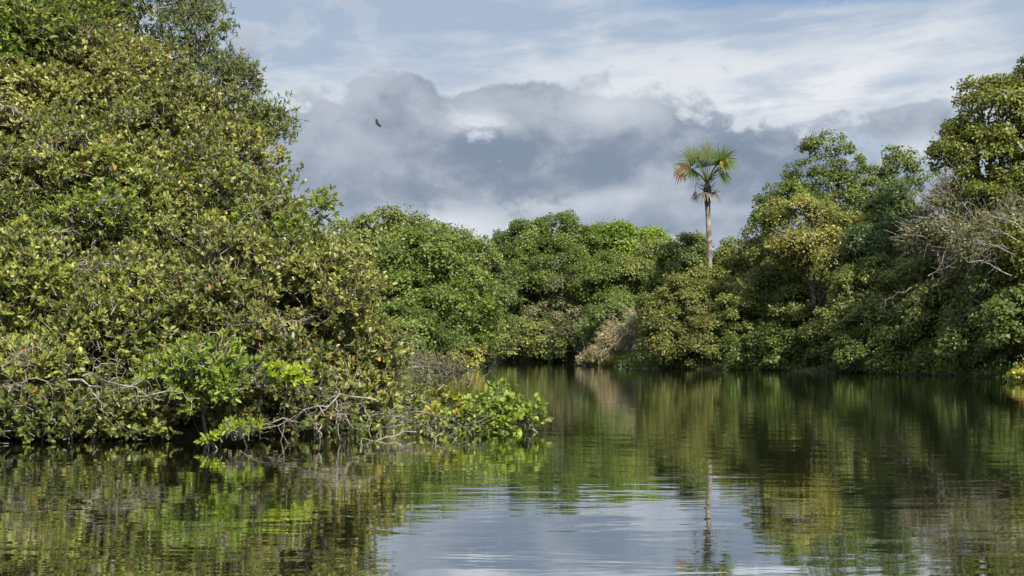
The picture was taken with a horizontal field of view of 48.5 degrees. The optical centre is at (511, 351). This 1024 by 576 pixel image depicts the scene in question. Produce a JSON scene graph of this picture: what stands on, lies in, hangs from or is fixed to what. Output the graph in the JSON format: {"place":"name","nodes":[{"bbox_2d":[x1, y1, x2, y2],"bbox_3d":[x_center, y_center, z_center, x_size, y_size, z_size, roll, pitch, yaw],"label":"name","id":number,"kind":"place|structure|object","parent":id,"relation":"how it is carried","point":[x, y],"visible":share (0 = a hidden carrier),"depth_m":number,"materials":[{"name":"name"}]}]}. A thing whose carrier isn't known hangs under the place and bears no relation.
{"place":"outdoors","nodes":[
{"label":"outdoors","id":0,"kind":"place"},
{"bbox_2d":[1,326,1021,437],"bbox_3d":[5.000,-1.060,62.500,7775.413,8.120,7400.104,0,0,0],"label":"ground","id":1,"kind":"structure","parent":0,"point":[188,430],"depth_m":20.34,"materials":[{"name":"soil"}]},
{"bbox_2d":[0,0,139,332],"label":"leafy tree","id":2,"kind":"object","parent":1,"relation":"on","point":[17,14],"visible":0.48,"depth_m":25.79,"materials":[{"name":"green plant"}]},
{"bbox_2d":[22,182,151,257],"bbox_3d":[-8.013,-0.538,21.794,2.385,5.383,1.667,0,0,0],"label":"shrub","id":3,"kind":"object","parent":1,"relation":"on","point":[65,210],"visible":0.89,"depth_m":21.39,"materials":[{"name":"green plant"}]},
{"bbox_2d":[0,213,253,443],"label":"riverside shrub","id":4,"kind":"object","parent":1,"relation":"on","point":[84,326],"visible":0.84,"depth_m":18.69,"materials":[{"name":"green plant"}]},
{"bbox_2d":[0,332,72,412],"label":"bare bough","id":5,"kind":"object","parent":4,"relation":"attached to","point":[24,363],"visible":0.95,"depth_m":17.44,"materials":[{"name":"grey plant"}]},
{"bbox_2d":[48,188,123,283],"bbox_3d":[-7.014,-2.046,19.377,1.321,1.802,1.253,0,0,45],"label":"bare bough","id":6,"kind":"object","parent":4,"relation":"attached to","point":[83,262],"visible":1,"depth_m":19.23,"materials":[{"name":"grey plant"}]},
{"bbox_2d":[225,185,290,228],"bbox_3d":[-4.855,-2.379,21.118,1.775,1.534,0.838,0,0,-23],"label":"bare bough","id":7,"kind":"object","parent":4,"relation":"attached to","point":[261,206],"visible":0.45,"depth_m":21.10,"materials":[{"name":"grey plant"}]},
{"bbox_2d":[0,0,303,355],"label":"riverside tree","id":8,"kind":"object","parent":1,"relation":"on","point":[102,49],"visible":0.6,"depth_m":25.77,"materials":[{"name":"green plant"}]},
{"bbox_2d":[45,0,308,233],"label":"narrow leaved tree","id":9,"kind":"object","parent":1,"relation":"on","point":[183,12],"visible":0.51,"depth_m":28.79,"materials":[{"name":"green plant"}]},
{"bbox_2d":[0,85,378,379],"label":"riverside tree","id":10,"kind":"object","parent":1,"relation":"on","point":[29,180],"visible":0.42,"depth_m":22.55,"materials":[{"name":"green plant"}]},
{"bbox_2d":[0,99,78,156],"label":"bare bough","id":11,"kind":"object","parent":10,"relation":"attached to","point":[35,129],"visible":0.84,"depth_m":22.46,"materials":[{"name":"grey plant"}]},
{"bbox_2d":[37,114,346,340],"bbox_3d":[-13.049,-2.980,32.239,16.830,10.278,9.762,0,0,0],"label":"backing tree","id":12,"kind":"object","parent":1,"relation":"on","point":[324,231],"depth_m":31.50,"materials":[{"name":"green plant"}]},
{"bbox_2d":[123,326,275,436],"bbox_3d":[-4.869,0.871,17.863,2.354,2.594,1.544,0,0,0],"label":"shrub","id":13,"kind":"object","parent":1,"relation":"on","point":[221,377],"visible":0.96,"depth_m":17.57,"materials":[{"name":"green plant"}]},
{"bbox_2d":[68,356,199,415],"bbox_3d":[-5.674,0.543,17.121,2.080,1.116,1.110,0,0,0],"label":"bare bough","id":14,"kind":"object","parent":13,"relation":"attached to","point":[125,386],"visible":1,"depth_m":17.00,"materials":[{"name":"grey plant"}]},
{"bbox_2d":[120,219,415,437],"bbox_3d":[-4.292,-0.116,20.311,5.119,4.555,4.445,0,0,-26],"label":"riverside shrub","id":15,"kind":"object","parent":1,"relation":"on","point":[315,275],"visible":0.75,"depth_m":19.88,"materials":[{"name":"green plant"}]},
{"bbox_2d":[204,301,325,347],"bbox_3d":[-4.234,-0.265,18.843,2.368,1.185,0.764,0,0,-8],"label":"bare bough","id":16,"kind":"object","parent":15,"relation":"attached to","point":[283,324],"visible":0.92,"depth_m":18.96,"materials":[{"name":"grey plant"}]},
{"bbox_2d":[256,359,314,440],"bbox_3d":[-3.521,1.127,17.577,0.971,2.051,0.625,0,0,23],"label":"yellow sapling","id":17,"kind":"object","parent":1,"relation":"on","point":[291,376],"visible":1,"depth_m":17.48,"materials":[{"name":"green plant"}]},
{"bbox_2d":[231,184,345,326],"bbox_3d":[-4.306,-0.571,21.965,2.103,5.448,1.400,0,0,-25],"label":"shrub","id":18,"kind":"object","parent":1,"relation":"on","point":[324,202],"visible":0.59,"depth_m":21.93,"materials":[{"name":"green plant"}]},
{"bbox_2d":[303,415,324,440],"bbox_3d":[-3.017,1.560,17.636,0.286,1.183,0.520,0,0,35],"label":"yellow sapling","id":19,"kind":"object","parent":1,"relation":"on","point":[319,423],"visible":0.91,"depth_m":17.62,"materials":[{"name":"green plant"}]},
{"bbox_2d":[321,202,409,302],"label":"broadleaf tree","id":20,"kind":"object","parent":1,"relation":"on","point":[382,235],"visible":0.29,"depth_m":111.01,"materials":[{"name":"green plant"}]},
{"bbox_2d":[343,378,448,424],"bbox_3d":[-2.515,1.250,22.372,1.801,1.809,2.947,0,0,20],"label":"waterside bush","id":21,"kind":"object","parent":1,"relation":"on","point":[413,395],"visible":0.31,"depth_m":22.58,"materials":[{"name":"green plant"}]},
{"bbox_2d":[334,300,461,358],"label":"layered tree","id":22,"kind":"object","parent":1,"relation":"on","point":[404,318],"visible":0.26,"depth_m":78.48,"materials":[{"name":"green plant"}]},
{"bbox_2d":[371,204,435,258],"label":"broadleaf tree","id":23,"kind":"object","parent":1,"relation":"on","point":[411,221],"visible":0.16,"depth_m":119.10,"materials":[{"name":"green plant"}]},
{"bbox_2d":[359,221,507,366],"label":"broadleaf tree","id":24,"kind":"object","parent":1,"relation":"on","point":[416,277],"visible":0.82,"depth_m":94.72,"materials":[{"name":"green plant"}]},
{"bbox_2d":[392,332,475,396],"bbox_3d":[-3.727,0.579,35.922,3.956,3.167,6.351,0,0,16],"label":"waterside bush","id":25,"kind":"object","parent":1,"relation":"on","point":[417,363],"visible":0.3,"depth_m":37.36,"materials":[{"name":"grey plant"}]},
{"bbox_2d":[417,218,505,360],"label":"broadleaf tree","id":26,"kind":"object","parent":1,"relation":"on","point":[486,261],"visible":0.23,"depth_m":119.38,"materials":[{"name":"green plant"}]},
{"bbox_2d":[447,257,522,366],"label":"broadleaf tree","id":27,"kind":"object","parent":1,"relation":"on","point":[508,288],"visible":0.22,"depth_m":117.55,"materials":[{"name":"green plant"}]},
{"bbox_2d":[365,243,640,352],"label":"backing tree","id":28,"kind":"object","parent":1,"relation":"on","point":[549,305],"depth_m":174.62,"materials":[{"name":"green plant"}]},
{"bbox_2d":[483,237,537,361],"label":"broadleaf tree","id":29,"kind":"object","parent":1,"relation":"on","point":[518,358],"visible":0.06,"depth_m":158.35,"materials":[{"name":"green plant"}]},
{"bbox_2d":[491,315,569,362],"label":"waterside bush","id":30,"kind":"object","parent":1,"relation":"on","point":[529,346],"visible":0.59,"depth_m":147.37,"materials":[{"name":"green plant"}]},
{"bbox_2d":[514,265,610,362],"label":"broadleaf tree","id":31,"kind":"object","parent":1,"relation":"on","point":[572,314],"visible":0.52,"depth_m":148.87,"materials":[{"name":"green plant"}]},
{"bbox_2d":[530,297,637,362],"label":"waterside bush","id":32,"kind":"object","parent":1,"relation":"on","point":[587,330],"visible":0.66,"depth_m":139.81,"materials":[{"name":"green plant"}]},
{"bbox_2d":[556,244,668,330],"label":"broadleaf tree","id":33,"kind":"object","parent":1,"relation":"on","point":[598,267],"visible":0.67,"depth_m":146.73,"materials":[{"name":"green plant"}]},
{"bbox_2d":[575,301,656,365],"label":"brush heap","id":34,"kind":"object","parent":1,"relation":"on","point":[604,339],"visible":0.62,"depth_m":116.15,"materials":[{"name":"brown plant"}]},
{"bbox_2d":[588,316,640,363],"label":"bare bough","id":35,"kind":"object","parent":34,"relation":"on","point":[619,340],"visible":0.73,"depth_m":113.04,"materials":[{"name":"brown plant"}]},
{"bbox_2d":[599,349,654,365],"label":"yellow bush","id":36,"kind":"object","parent":1,"relation":"on","point":[606,362],"visible":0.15,"depth_m":111.78,"materials":[{"name":"green plant"}]},
{"bbox_2d":[581,216,676,347],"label":"domed tree","id":37,"kind":"object","parent":1,"relation":"on","point":[623,240],"visible":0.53,"depth_m":164.77,"materials":[{"name":"green plant"}]},
{"bbox_2d":[250,319,1023,418],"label":"bank vegetation","id":38,"kind":"object","parent":1,"relation":"on","point":[649,360],"visible":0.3,"depth_m":75.56,"materials":[{"name":"green plant"}]},
{"bbox_2d":[609,236,673,342],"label":"broadleaf tree","id":39,"kind":"object","parent":1,"relation":"on","point":[641,259],"visible":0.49,"depth_m":147.01,"materials":[{"name":"green plant"}]},
{"bbox_2d":[652,229,713,315],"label":"broadleaf tree","id":40,"kind":"object","parent":1,"relation":"on","point":[689,251],"visible":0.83,"depth_m":102.74,"materials":[{"name":"green plant"}]},
{"bbox_2d":[633,251,754,332],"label":"backing tree","id":41,"kind":"object","parent":1,"relation":"on","point":[652,285],"visible":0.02,"depth_m":111.72,"materials":[{"name":"green plant"}]},
{"bbox_2d":[632,264,756,368],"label":"broadleaf tree","id":42,"kind":"object","parent":1,"relation":"on","point":[690,291],"visible":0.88,"depth_m":93.61,"materials":[{"name":"green plant"}]},
{"bbox_2d":[671,137,739,310],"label":"fan palm","id":43,"kind":"object","parent":1,"relation":"on","point":[707,157],"visible":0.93,"depth_m":96.67,"materials":[{"name":"green leaf"},{"name":"bark"},{"name":"dry leaf"}]},
{"bbox_2d":[706,233,788,345],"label":"broadleaf tree","id":44,"kind":"object","parent":1,"relation":"on","point":[728,258],"visible":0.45,"depth_m":102.05,"materials":[{"name":"green plant"}]},
{"bbox_2d":[708,256,839,346],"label":"broadleaf tree","id":45,"kind":"object","parent":1,"relation":"on","point":[791,292],"visible":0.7,"depth_m":91.48,"materials":[{"name":"green plant"}]},
{"bbox_2d":[715,314,864,369],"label":"waterside bush","id":46,"kind":"object","parent":1,"relation":"on","point":[777,342],"visible":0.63,"depth_m":86.51,"materials":[{"name":"green plant"}]},
{"bbox_2d":[690,202,902,350],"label":"backing tree","id":47,"kind":"object","parent":1,"relation":"on","point":[798,282],"visible":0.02,"depth_m":101.66,"materials":[{"name":"green plant"}]},
{"bbox_2d":[737,190,883,321],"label":"ochre tree","id":48,"kind":"object","parent":1,"relation":"on","point":[778,213],"visible":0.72,"depth_m":87.90,"materials":[{"name":"green plant"}]},
{"bbox_2d":[769,213,822,247],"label":"bare bough","id":49,"kind":"object","parent":48,"relation":"attached to","point":[804,233],"visible":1,"depth_m":84.01,"materials":[{"name":"brown plant"}]},
{"bbox_2d":[746,128,940,297],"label":"airy tree","id":50,"kind":"object","parent":1,"relation":"on","point":[853,192],"visible":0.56,"depth_m":96.03,"materials":[{"name":"green plant"}]},
{"bbox_2d":[799,253,936,349],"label":"broadleaf tree","id":51,"kind":"object","parent":1,"relation":"on","point":[866,310],"visible":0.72,"depth_m":78.32,"materials":[{"name":"green plant"}]},
{"bbox_2d":[817,302,946,373],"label":"broadleaf tree","id":52,"kind":"object","parent":1,"relation":"on","point":[906,340],"visible":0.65,"depth_m":73.36,"materials":[{"name":"green plant"}]},
{"bbox_2d":[836,174,933,341],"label":"blue green tree","id":53,"kind":"object","parent":1,"relation":"on","point":[879,242],"visible":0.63,"depth_m":81.93,"materials":[{"name":"green plant"}]},
{"bbox_2d":[885,245,974,340],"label":"leaning tree","id":54,"kind":"object","parent":1,"relation":"on","point":[930,290],"visible":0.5,"depth_m":71.85,"materials":[{"name":"green plant"}]},
{"bbox_2d":[907,306,978,374],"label":"broadleaf tree","id":55,"kind":"object","parent":1,"relation":"on","point":[924,351],"visible":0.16,"depth_m":69.84,"materials":[{"name":"green plant"}]},
{"bbox_2d":[883,156,1004,305],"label":"dead crown tree","id":56,"kind":"object","parent":1,"relation":"on","point":[935,237],"visible":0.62,"depth_m":71.23,"materials":[{"name":"grey plant"}]},
{"bbox_2d":[922,172,985,261],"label":"bare bough","id":57,"kind":"object","parent":56,"relation":"attached to","point":[947,227],"visible":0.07,"depth_m":73.75,"materials":[{"name":"grey plant"}]},
{"bbox_2d":[894,197,1003,307],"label":"backing tree","id":58,"kind":"object","parent":1,"relation":"on","point":[958,221],"depth_m":85.53,"materials":[{"name":"green plant"}]},
{"bbox_2d":[923,55,1023,256],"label":"tall tree","id":59,"kind":"object","parent":1,"relation":"on","point":[965,137],"visible":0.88,"depth_m":72.13,"materials":[{"name":"green plant"}]},
{"bbox_2d":[929,225,1023,371],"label":"vine covered tree","id":60,"kind":"object","parent":1,"relation":"on","point":[991,322],"visible":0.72,"depth_m":63.95,"materials":[{"name":"green plant"}]},
{"bbox_2d":[877,233,997,326],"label":"bare bough","id":61,"kind":"object","parent":60,"relation":"attached to","point":[938,269],"visible":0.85,"depth_m":68.65,"materials":[{"name":"grey plant"}]},
{"bbox_2d":[964,195,1023,288],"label":"bare bough","id":62,"kind":"object","parent":60,"relation":"attached to","point":[1001,247],"visible":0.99,"depth_m":62.01,"materials":[{"name":"grey plant"}]},
{"bbox_2d":[934,179,1023,365],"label":"dead crown tree","id":63,"kind":"object","parent":1,"relation":"on","point":[971,247],"visible":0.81,"depth_m":64.20,"materials":[{"name":"grey plant"}]},
{"bbox_2d":[989,219,1023,290],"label":"ochre bush","id":64,"kind":"object","parent":1,"relation":"on","point":[1017,246],"visible":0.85,"depth_m":62.91,"materials":[{"name":"green plant"}]},
{"bbox_2d":[0,361,1023,575],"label":"water","id":65,"kind":"structure","parent":0,"point":[616,471],"depth_m":11.67,"materials":[{"name":"green liquid"}]},
{"bbox_2d":[194,414,264,448],"bbox_3d":[-4.062,1.522,16.488,0.934,1.256,0.715,0,0,-45],"label":"yellow sapling","id":66,"kind":"object","parent":65,"relation":"on","point":[232,424],"visible":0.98,"depth_m":16.44,"materials":[{"name":"green plant"}]},
{"bbox_2d":[246,370,376,442],"bbox_3d":[-3.011,0.958,17.750,2.284,1.430,1.574,0,0,-36],"label":"bare bough","id":67,"kind":"object","parent":65,"relation":"on","point":[316,405],"visible":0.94,"depth_m":17.69,"materials":[{"name":"grey plant"}]},
{"bbox_2d":[356,410,445,441],"bbox_3d":[-1.961,1.447,17.898,1.854,1.136,1.514,0,0,-18],"label":"bare bough","id":68,"kind":"object","parent":65,"relation":"in","point":[402,432],"visible":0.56,"depth_m":18.14,"materials":[{"name":"brown plant"}]},
{"bbox_2d":[358,376,502,436],"bbox_3d":[-1.422,1.101,19.442,2.546,1.374,1.572,0,0,0],"label":"bare bough","id":69,"kind":"object","parent":65,"relation":"on","point":[413,403],"visible":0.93,"depth_m":19.34,"materials":[{"name":"plant"}]},
{"bbox_2d":[410,382,481,431],"bbox_3d":[-1.050,1.341,20.365,1.433,1.624,1.310,0,0,39],"label":"floating plant","id":70,"kind":"object","parent":65,"relation":"on","point":[446,401],"visible":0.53,"depth_m":20.43,"materials":[{"name":"green plant"}]},
{"bbox_2d":[433,341,488,368],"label":"yellow bush","id":71,"kind":"object","parent":65,"relation":"on","point":[476,358],"visible":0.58,"depth_m":91.06,"materials":[{"name":"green plant"}]},
{"bbox_2d":[438,358,490,388],"bbox_3d":[-1.411,0.704,39.248,2.073,1.263,2.914,0,0,-25],"label":"bare bough","id":72,"kind":"object","parent":65,"relation":"on","point":[465,376],"visible":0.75,"depth_m":38.80,"materials":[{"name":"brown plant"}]},
{"bbox_2d":[431,375,553,432],"bbox_3d":[-0.368,1.010,20.145,2.191,1.226,1.249,0,0,0],"label":"leafy green plant","id":73,"kind":"object","parent":65,"relation":"on","point":[542,411],"visible":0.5,"depth_m":20.01,"materials":[{"name":"green plant"}]},
{"bbox_2d":[456,392,538,434],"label":"floating plant","id":74,"kind":"object","parent":65,"relation":"on","point":[521,412],"visible":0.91,"depth_m":19.75,"materials":[{"name":"green plant"}]},
{"bbox_2d":[491,209,605,314],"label":"broadleaf tree","id":75,"kind":"object","parent":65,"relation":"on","point":[536,247],"visible":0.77,"depth_m":158.21,"materials":[{"name":"green plant"}]},
{"bbox_2d":[1002,358,1023,381],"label":"yellow bush","id":76,"kind":"object","parent":65,"relation":"on","point":[1017,373],"visible":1,"depth_m":52.49,"materials":[{"name":"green plant"}]},
{"bbox_2d":[36,0,1023,320],"label":"sky","id":77,"kind":"structure","parent":0,"point":[490,114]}
]}

